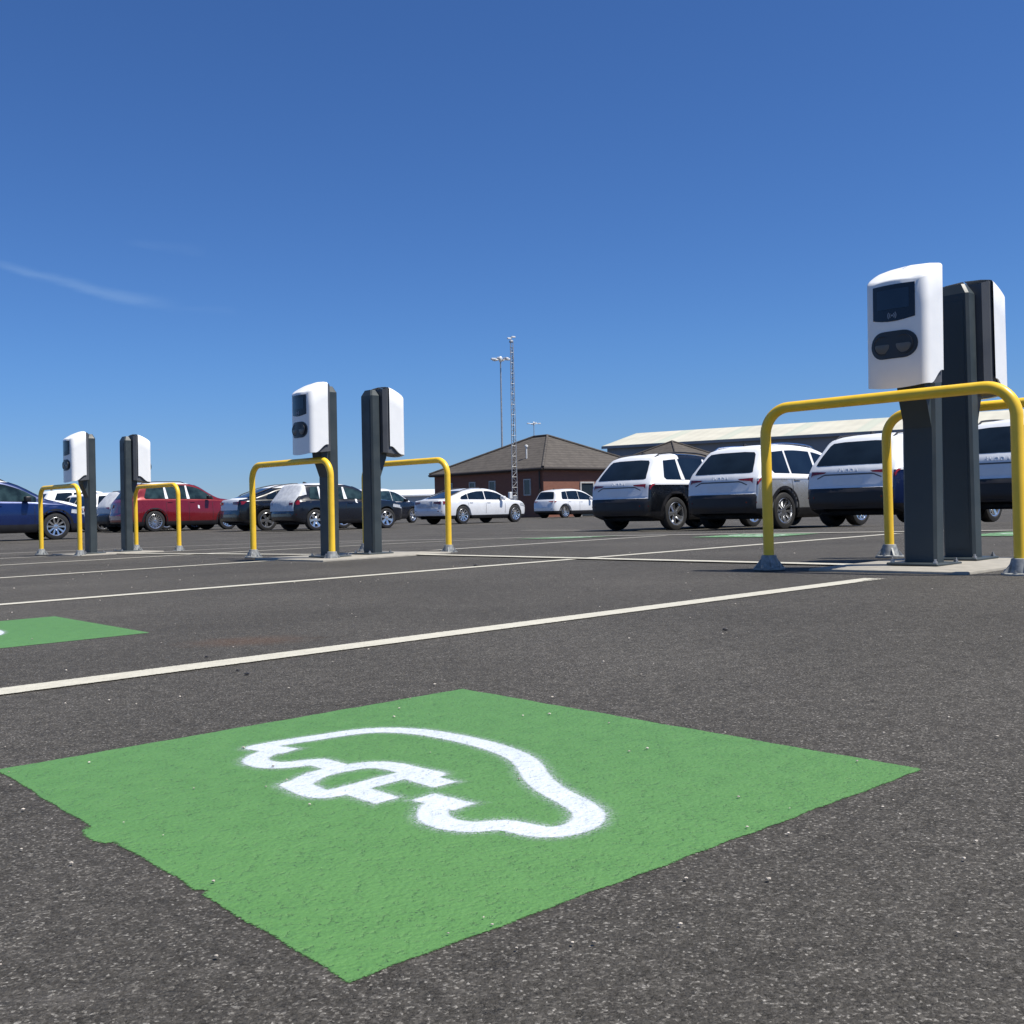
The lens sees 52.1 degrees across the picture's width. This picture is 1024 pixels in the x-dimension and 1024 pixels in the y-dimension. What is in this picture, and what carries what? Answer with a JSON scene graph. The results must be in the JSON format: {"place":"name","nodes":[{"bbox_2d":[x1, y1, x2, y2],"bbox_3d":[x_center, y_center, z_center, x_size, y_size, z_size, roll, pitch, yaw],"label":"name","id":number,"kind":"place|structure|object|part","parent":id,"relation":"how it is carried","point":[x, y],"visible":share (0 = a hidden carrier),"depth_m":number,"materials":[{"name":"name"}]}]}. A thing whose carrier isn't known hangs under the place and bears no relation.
{"place":"outdoors","nodes":[
{"label":"outdoors","id":0,"kind":"place"},
{"bbox_2d":[0,509,1023,1023],"bbox_3d":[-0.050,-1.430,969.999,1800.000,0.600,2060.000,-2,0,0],"label":"ground","id":1,"kind":"structure","parent":0,"point":[862,907],"depth_m":1.83,"materials":[{"name":"grey asphalt"}]},
{"bbox_2d":[0,479,84,539],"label":"parked car","id":2,"kind":"object","parent":1,"relation":"on","point":[18,509],"visible":0.82,"depth_m":27.18,"materials":[{"name":"blue paint"}]},
{"bbox_3d":[-12.849,-0.507,26.983,1.060,0.497,0.182,-1,0,-40],"label":"side window","id":3,"kind":"part","parent":2,"relation":"part of","materials":[{"name":"black glass"}]},
{"bbox_2d":[35,483,85,555],"bbox_3d":[-5.856,0.105,13.550,0.170,0.918,1.441,-1,0,-44],"label":"hoop barrier","id":4,"kind":"object","parent":1,"relation":"on","point":[42,551],"visible":0.98,"depth_m":13.42,"materials":[{"name":"metal"}]},
{"bbox_2d":[43,490,102,500],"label":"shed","id":5,"kind":"object","parent":1,"relation":"on","point":[61,495],"visible":0.09,"depth_m":45.06,"materials":[{"name":"white paint"}]},
{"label":"side window","id":6,"kind":"part","parent":5,"relation":"part of","materials":[{"name":"glass"}]},
{"bbox_2d":[0,616,148,647],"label":"green square","id":7,"kind":"structure","parent":1,"relation":"on","point":[31,631],"depth_m":3.76,"materials":[{"name":"paint"}]},
{"bbox_2d":[65,493,146,531],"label":"parked car","id":8,"kind":"object","parent":1,"relation":"on","point":[71,499],"visible":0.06,"depth_m":44.58,"materials":[{"name":"blue paint"}]},
{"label":"rear window","id":9,"kind":"part","parent":8,"relation":"part of","materials":[{"name":"black glass"}]},
{"bbox_2d":[51,550,163,555],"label":"concrete island","id":10,"kind":"structure","parent":1,"relation":"on","point":[106,553],"depth_m":13.49,"materials":[{"name":"grey concrete"}]},
{"bbox_2d":[62,431,105,553],"bbox_3d":[-5.503,-0.249,13.442,0.450,1.571,0.334,-1,0,-42],"label":"charging post","id":11,"kind":"object","parent":10,"relation":"on","point":[79,462],"visible":0.98,"depth_m":13.39,"materials":[{"name":"metal"}]},
{"bbox_2d":[113,434,150,551],"bbox_3d":[-5.093,-0.259,14.056,0.450,1.571,0.334,-1,0,-42],"label":"charging post","id":12,"kind":"object","parent":10,"relation":"on","point":[135,461],"visible":1,"depth_m":13.95,"materials":[{"name":"metal"}]},
{"bbox_2d":[75,492,171,531],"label":"parked car","id":13,"kind":"object","parent":1,"relation":"on","point":[100,497],"visible":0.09,"depth_m":43.23,"materials":[{"name":"white paint"}]},
{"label":"rear window","id":14,"kind":"part","parent":13,"relation":"part of","materials":[{"name":"glass"}]},
{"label":"side window","id":15,"kind":"part","parent":13,"relation":"part of","materials":[{"name":"black glass"}]},
{"bbox_2d":[0,560,273,577],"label":"parking line","id":16,"kind":"object","parent":1,"relation":"on","point":[132,569],"visible":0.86,"depth_m":8.59,"materials":[{"name":"beige paint"}]},
{"bbox_2d":[97,491,199,531],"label":"parked car","id":17,"kind":"object","parent":1,"relation":"on","point":[103,509],"visible":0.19,"depth_m":41.04,"materials":[{"name":"grey paint"}]},
{"bbox_2d":[133,483,185,550],"bbox_3d":[-4.852,0.073,14.290,0.170,0.918,1.442,-1,0,-45],"label":"hoop barrier","id":18,"kind":"object","parent":1,"relation":"on","point":[136,546],"visible":0.88,"depth_m":14.14,"materials":[{"name":"metal"}]},
{"bbox_2d":[109,481,234,531],"bbox_3d":[-12.942,-0.225,40.823,5.060,1.898,2.290,-1,0,-43],"label":"parked car","id":19,"kind":"object","parent":1,"relation":"on","point":[200,508],"visible":0.6,"depth_m":39.69,"materials":[{"name":"red paint"}]},
{"bbox_3d":[-13.447,-0.754,39.289,0.800,0.512,0.195,-1,0,-43],"label":"side window","id":20,"kind":"part","parent":19,"relation":"part of","materials":[{"name":"black glass"}]},
{"bbox_3d":[-12.814,-0.764,39.886,0.780,0.522,0.198,-1,0,-43],"label":"side window","id":21,"kind":"part","parent":19,"relation":"part of","materials":[{"name":"black glass"}]},
{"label":"side window","id":22,"kind":"part","parent":19,"relation":"part of","materials":[{"name":"black glass"}]},
{"bbox_2d":[122,553,308,554],"bbox_3d":[-3.645,0.479,12.021,4.671,0.004,0.166,-2,0,44],"label":"parking line","id":23,"kind":"object","parent":1,"relation":"on","point":[192,553],"visible":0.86,"depth_m":12.16,"materials":[{"name":"beige paint"}]},
{"bbox_2d":[9,538,503,564],"bbox_3d":[-6.265,0.596,9.756,17.160,0.032,0.166,-2,0,-40],"label":"parking line","id":24,"kind":"object","parent":1,"relation":"on","point":[222,552],"visible":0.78,"depth_m":11.92,"materials":[{"name":"beige paint"}]},
{"bbox_2d":[145,540,403,552],"bbox_3d":[-3.234,0.486,14.907,4.470,0.040,0.166,-2,0,-44],"label":"parking line","id":25,"kind":"object","parent":1,"relation":"on","point":[245,547],"visible":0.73,"depth_m":14.29,"materials":[{"name":"paint"}]},
{"bbox_2d":[220,483,350,530],"bbox_3d":[-7.634,-0.186,36.383,4.750,1.591,2.220,-1,0,-38],"label":"parked car","id":26,"kind":"object","parent":1,"relation":"on","point":[235,511],"visible":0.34,"depth_m":34.84,"materials":[{"name":"black paint"}]},
{"bbox_3d":[-8.816,-0.643,35.493,1.067,0.330,1.102,-1,0,-38],"label":"rear window","id":27,"kind":"part","parent":26,"relation":"part of","materials":[{"name":"black glass"}]},
{"bbox_3d":[-8.058,-0.566,35.030,0.400,0.255,0.098,-1,0,-38],"label":"side window","id":28,"kind":"part","parent":26,"relation":"part of","materials":[{"name":"black glass"}]},
{"bbox_2d":[270,482,401,530],"bbox_3d":[-5.630,-0.209,34.069,4.300,1.550,2.120,-1,0,-40],"label":"parked car","id":29,"kind":"object","parent":1,"relation":"on","point":[293,506],"visible":0.77,"depth_m":32.94,"materials":[{"name":"blue paint"}]},
{"bbox_3d":[-6.175,-0.599,32.617,0.360,0.382,0.145,-1,0,-40],"label":"side window","id":30,"kind":"part","parent":29,"relation":"part of","materials":[{"name":"black glass"}]},
{"bbox_3d":[-5.688,-0.609,33.032,0.800,0.394,0.148,-1,0,-40],"label":"side window","id":31,"kind":"part","parent":29,"relation":"part of","materials":[{"name":"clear glass"}]},
{"bbox_3d":[-4.960,-0.605,33.642,0.940,0.387,0.149,-1,0,-40],"label":"side window","id":32,"kind":"part","parent":29,"relation":"part of","materials":[{"name":"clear glass"}]},
{"bbox_2d":[255,551,450,561],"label":"concrete island","id":33,"kind":"structure","parent":1,"relation":"on","point":[352,557],"depth_m":9.43,"materials":[{"name":"grey concrete"}]},
{"bbox_2d":[245,457,340,557],"bbox_3d":[-2.051,-0.025,9.675,0.170,0.918,1.487,-1,0,-44],"label":"hoop barrier","id":34,"kind":"object","parent":33,"relation":"on","point":[253,552],"visible":0.87,"depth_m":9.54,"materials":[{"name":"metal"}]},
{"bbox_2d":[292,382,351,557],"bbox_3d":[-1.718,-0.378,9.392,0.450,1.571,0.334,-1,0,-42],"label":"charging post","id":35,"kind":"object","parent":33,"relation":"on","point":[314,419],"visible":0.96,"depth_m":9.28,"materials":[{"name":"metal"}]},
{"bbox_2d":[352,387,403,554],"bbox_3d":[-1.256,-0.393,9.886,0.450,1.571,0.334,-1,0,-42],"label":"charging post","id":36,"kind":"object","parent":33,"relation":"on","point":[382,414],"visible":1,"depth_m":9.78,"materials":[{"name":"metal"}]},
{"bbox_2d":[350,488,416,524],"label":"parked car","id":37,"kind":"object","parent":1,"relation":"on","point":[408,509],"visible":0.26,"depth_m":49.26,"materials":[{"name":"blue paint"}]},
{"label":"side window","id":38,"kind":"part","parent":37,"relation":"part of","materials":[{"name":"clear glass"}]},
{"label":"side window","id":39,"kind":"part","parent":37,"relation":"part of","materials":[{"name":"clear glass"}]},
{"bbox_2d":[357,457,456,551],"bbox_3d":[-1.069,-0.061,10.415,0.170,0.918,1.487,-1,0,-44],"label":"hoop barrier","id":40,"kind":"object","parent":1,"relation":"on","point":[448,547],"visible":0.59,"depth_m":9.94,"materials":[{"name":"metal"}]},
{"bbox_2d":[393,489,434,501],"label":"shed","id":41,"kind":"structure","parent":1,"relation":"on","point":[413,495],"depth_m":151.02,"materials":[{"name":"white paint"}]},
{"bbox_2d":[0,578,885,694],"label":"parking line","id":42,"kind":"object","parent":1,"relation":"on","point":[69,682],"visible":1,"depth_m":3.06,"materials":[{"name":"beige paint"}]},
{"bbox_2d":[0,533,899,604],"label":"parking line","id":43,"kind":"object","parent":1,"relation":"on","point":[390,573],"visible":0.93,"depth_m":6.55,"materials":[{"name":"beige paint"}]},
{"bbox_2d":[0,689,919,981],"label":"green square","id":44,"kind":"structure","parent":1,"relation":"on","point":[418,845],"depth_m":1.35,"materials":[{"name":"paint"}]},
{"bbox_2d":[414,487,524,523],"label":"parked car","id":45,"kind":"object","parent":1,"relation":"on","point":[482,505],"visible":0.98,"depth_m":41.49,"materials":[{"name":"white paint"}]},
{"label":"rear window","id":46,"kind":"part","parent":45,"relation":"part of","materials":[{"name":"black glass"}]},
{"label":"side window","id":47,"kind":"part","parent":45,"relation":"part of","materials":[{"name":"black glass"}]},
{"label":"side window","id":48,"kind":"part","parent":45,"relation":"part of","materials":[{"name":"black glass"}]},
{"bbox_2d":[491,356,509,446],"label":"floodlight mast","id":49,"kind":"object","parent":1,"relation":"on","point":[500,359],"visible":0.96,"depth_m":149.87,"materials":[{"name":"metal"}]},
{"bbox_2d":[0,544,1013,964],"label":"loose grit","id":50,"kind":"object","parent":1,"relation":"on","point":[518,778],"visible":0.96,"depth_m":1.51,"materials":[{"name":"grey gravel"}]},
{"bbox_2d":[507,336,517,499],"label":"lattice mast","id":51,"kind":"object","parent":1,"relation":"on","point":[512,496],"visible":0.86,"depth_m":61.46,"materials":[{"name":"metal"}]},
{"bbox_2d":[428,434,623,517],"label":"brick office","id":52,"kind":"structure","parent":1,"relation":"on","point":[545,462],"depth_m":67.82,"materials":[{"name":"brick"}]},
{"bbox_2d":[469,482,475,487],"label":"window","id":53,"kind":"structure","parent":52,"relation":"in","point":[471,484],"depth_m":69.81,"materials":[{"name":"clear glass"}]},
{"bbox_2d":[489,481,495,490],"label":"window","id":54,"kind":"structure","parent":52,"relation":"in","point":[492,484],"depth_m":68.21,"materials":[{"name":"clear glass"}]},
{"bbox_2d":[523,479,530,495],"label":"window","id":55,"kind":"structure","parent":52,"relation":"in","point":[526,482],"depth_m":65.60,"materials":[{"name":"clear glass"}]},
{"bbox_2d":[580,482,593,515],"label":"door","id":56,"kind":"structure","parent":52,"relation":"in","point":[587,487],"depth_m":66.93,"materials":[{"name":"white glass"}]},
{"bbox_2d":[382,533,739,540],"bbox_3d":[-0.273,0.375,14.937,8.017,0.050,0.166,-2,0,43],"label":"parking line","id":57,"kind":"object","parent":1,"relation":"on","point":[576,536],"visible":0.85,"depth_m":13.83,"materials":[{"name":"paint"}]},
{"bbox_2d":[456,535,668,548],"bbox_3d":[0.583,0.336,11.737,3.760,0.004,0.166,-2,0,-40],"label":"parking line","id":58,"kind":"object","parent":1,"relation":"on","point":[555,542],"visible":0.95,"depth_m":11.63,"materials":[{"name":"paint"}]},
{"bbox_2d":[534,489,592,517],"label":"parked car","id":59,"kind":"object","parent":1,"relation":"on","point":[563,503],"visible":0.79,"depth_m":58.26,"materials":[{"name":"white paint"}]},
{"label":"rear window","id":60,"kind":"part","parent":59,"relation":"part of","materials":[{"name":"black glass"}]},
{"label":"side window","id":61,"kind":"part","parent":59,"relation":"part of","materials":[{"name":"black glass"}]},
{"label":"side window","id":62,"kind":"part","parent":59,"relation":"part of","materials":[{"name":"black glass"}]},
{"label":"side window","id":63,"kind":"part","parent":59,"relation":"part of","materials":[{"name":"black glass"}]},
{"bbox_2d":[526,536,603,538],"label":"green square","id":64,"kind":"structure","parent":1,"relation":"on","point":[564,537],"depth_m":13.59,"materials":[{"name":"paint"}]},
{"bbox_2d":[417,554,847,564],"bbox_3d":[0.572,0.337,7.628,0.166,0.001,5.004,-2,0,-37],"label":"parking line","id":65,"kind":"object","parent":1,"relation":"on","point":[643,559],"visible":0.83,"depth_m":7.16,"materials":[{"name":"beige paint"}]},
{"bbox_2d":[633,440,710,456],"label":"brick office","id":66,"kind":"structure","parent":1,"relation":"on","point":[672,446],"depth_m":87.52,"materials":[{"name":"tile"}]},
{"bbox_2d":[592,452,760,529],"bbox_3d":[3.825,-0.466,23.312,4.384,1.666,2.160,-1,0,-40],"label":"parked car","id":67,"kind":"object","parent":1,"relation":"on","point":[642,487],"visible":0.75,"depth_m":21.91,"materials":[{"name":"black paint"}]},
{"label":"rear window","id":68,"kind":"part","parent":67,"relation":"part of","materials":[{"name":"black glass"}]},
{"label":"side window","id":69,"kind":"part","parent":67,"relation":"part of","materials":[{"name":"black glass"}]},
{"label":"side window","id":70,"kind":"part","parent":67,"relation":"part of","materials":[{"name":"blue glass"}]},
{"bbox_2d":[703,533,817,536],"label":"green square","id":71,"kind":"structure","parent":1,"relation":"on","point":[756,535],"depth_m":11.52,"materials":[{"name":"paint"}]},
{"bbox_2d":[688,443,868,528],"bbox_3d":[5.557,-0.525,21.280,4.384,1.666,2.160,-1,0,-40],"label":"parked car","id":72,"kind":"object","parent":1,"relation":"on","point":[724,484],"visible":0.7,"depth_m":19.97,"materials":[{"name":"silver metal"}]},
{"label":"rear window","id":73,"kind":"part","parent":72,"relation":"part of","materials":[{"name":"black glass"}]},
{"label":"side window","id":74,"kind":"part","parent":72,"relation":"part of","materials":[{"name":"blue glass"}]},
{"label":"side window","id":75,"kind":"part","parent":72,"relation":"part of","materials":[{"name":"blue glass"}]},
{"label":"side window","id":76,"kind":"part","parent":72,"relation":"part of","materials":[{"name":"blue glass"}]},
{"bbox_2d":[601,409,1023,455],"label":"warehouse","id":77,"kind":"structure","parent":1,"relation":"on","point":[820,437],"depth_m":92.78,"materials":[{"name":"white metal"}]},
{"bbox_2d":[744,530,990,533],"bbox_3d":[3.802,0.214,11.219,3.041,0.001,0.166,-2,0,41],"label":"parking line","id":78,"kind":"object","parent":1,"relation":"on","point":[835,532],"visible":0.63,"depth_m":11.53,"materials":[{"name":"beige paint"}]},
{"bbox_2d":[753,381,1023,575],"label":"hoop barrier","id":79,"kind":"object","parent":1,"relation":"on","point":[768,560],"visible":0.99,"depth_m":5.12,"materials":[{"name":"metal"}]},
{"bbox_2d":[808,431,1001,525],"bbox_3d":[7.326,-0.609,19.203,4.384,1.666,2.160,-1,0,-40],"label":"parked car","id":80,"kind":"object","parent":1,"relation":"on","point":[845,478],"visible":0.51,"depth_m":17.90,"materials":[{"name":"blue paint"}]},
{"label":"rear window","id":81,"kind":"part","parent":80,"relation":"part of","materials":[{"name":"black glass"}]},
{"bbox_2d":[809,557,1013,574],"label":"concrete island","id":82,"kind":"structure","parent":1,"relation":"on","point":[976,567],"depth_m":5.34,"materials":[{"name":"grey concrete"}]},
{"bbox_2d":[867,263,961,566],"bbox_3d":[2.109,-0.506,5.487,0.450,1.571,0.334,-1,0,-42],"label":"charging post","id":83,"kind":"object","parent":82,"relation":"on","point":[905,324],"visible":1,"depth_m":5.41,"materials":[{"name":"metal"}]},
{"bbox_2d":[941,280,1006,560],"bbox_3d":[2.574,-0.521,5.936,0.450,1.571,0.334,-2,0,-42],"label":"charging post","id":84,"kind":"object","parent":82,"relation":"on","point":[974,336],"visible":0.84,"depth_m":5.83,"materials":[{"name":"metal"}]},
{"bbox_2d":[875,398,1023,557],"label":"hoop barrier","id":85,"kind":"object","parent":1,"relation":"on","point":[889,549],"visible":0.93,"depth_m":6.52,"materials":[{"name":"metal"}]},
{"bbox_2d":[978,419,1011,517],"bbox_3d":[8.979,-0.709,17.263,4.384,1.666,2.160,-1,0,-40],"label":"parked car","id":86,"kind":"object","parent":1,"relation":"on","point":[995,464],"visible":0.48,"depth_m":16.01,"materials":[{"name":"silver metal"}]},
{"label":"rear window","id":87,"kind":"part","parent":86,"relation":"part of","materials":[{"name":"black glass"}]},
{"bbox_2d":[981,532,1012,535],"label":"green square","id":88,"kind":"structure","parent":1,"relation":"on","point":[1000,534],"depth_m":9.44,"materials":[{"name":"paint"}]},
{"bbox_2d":[0,0,1023,498],"label":"sky","id":89,"kind":"structure","parent":0,"point":[678,215],"materials":[{"name":"blue"}]}
]}

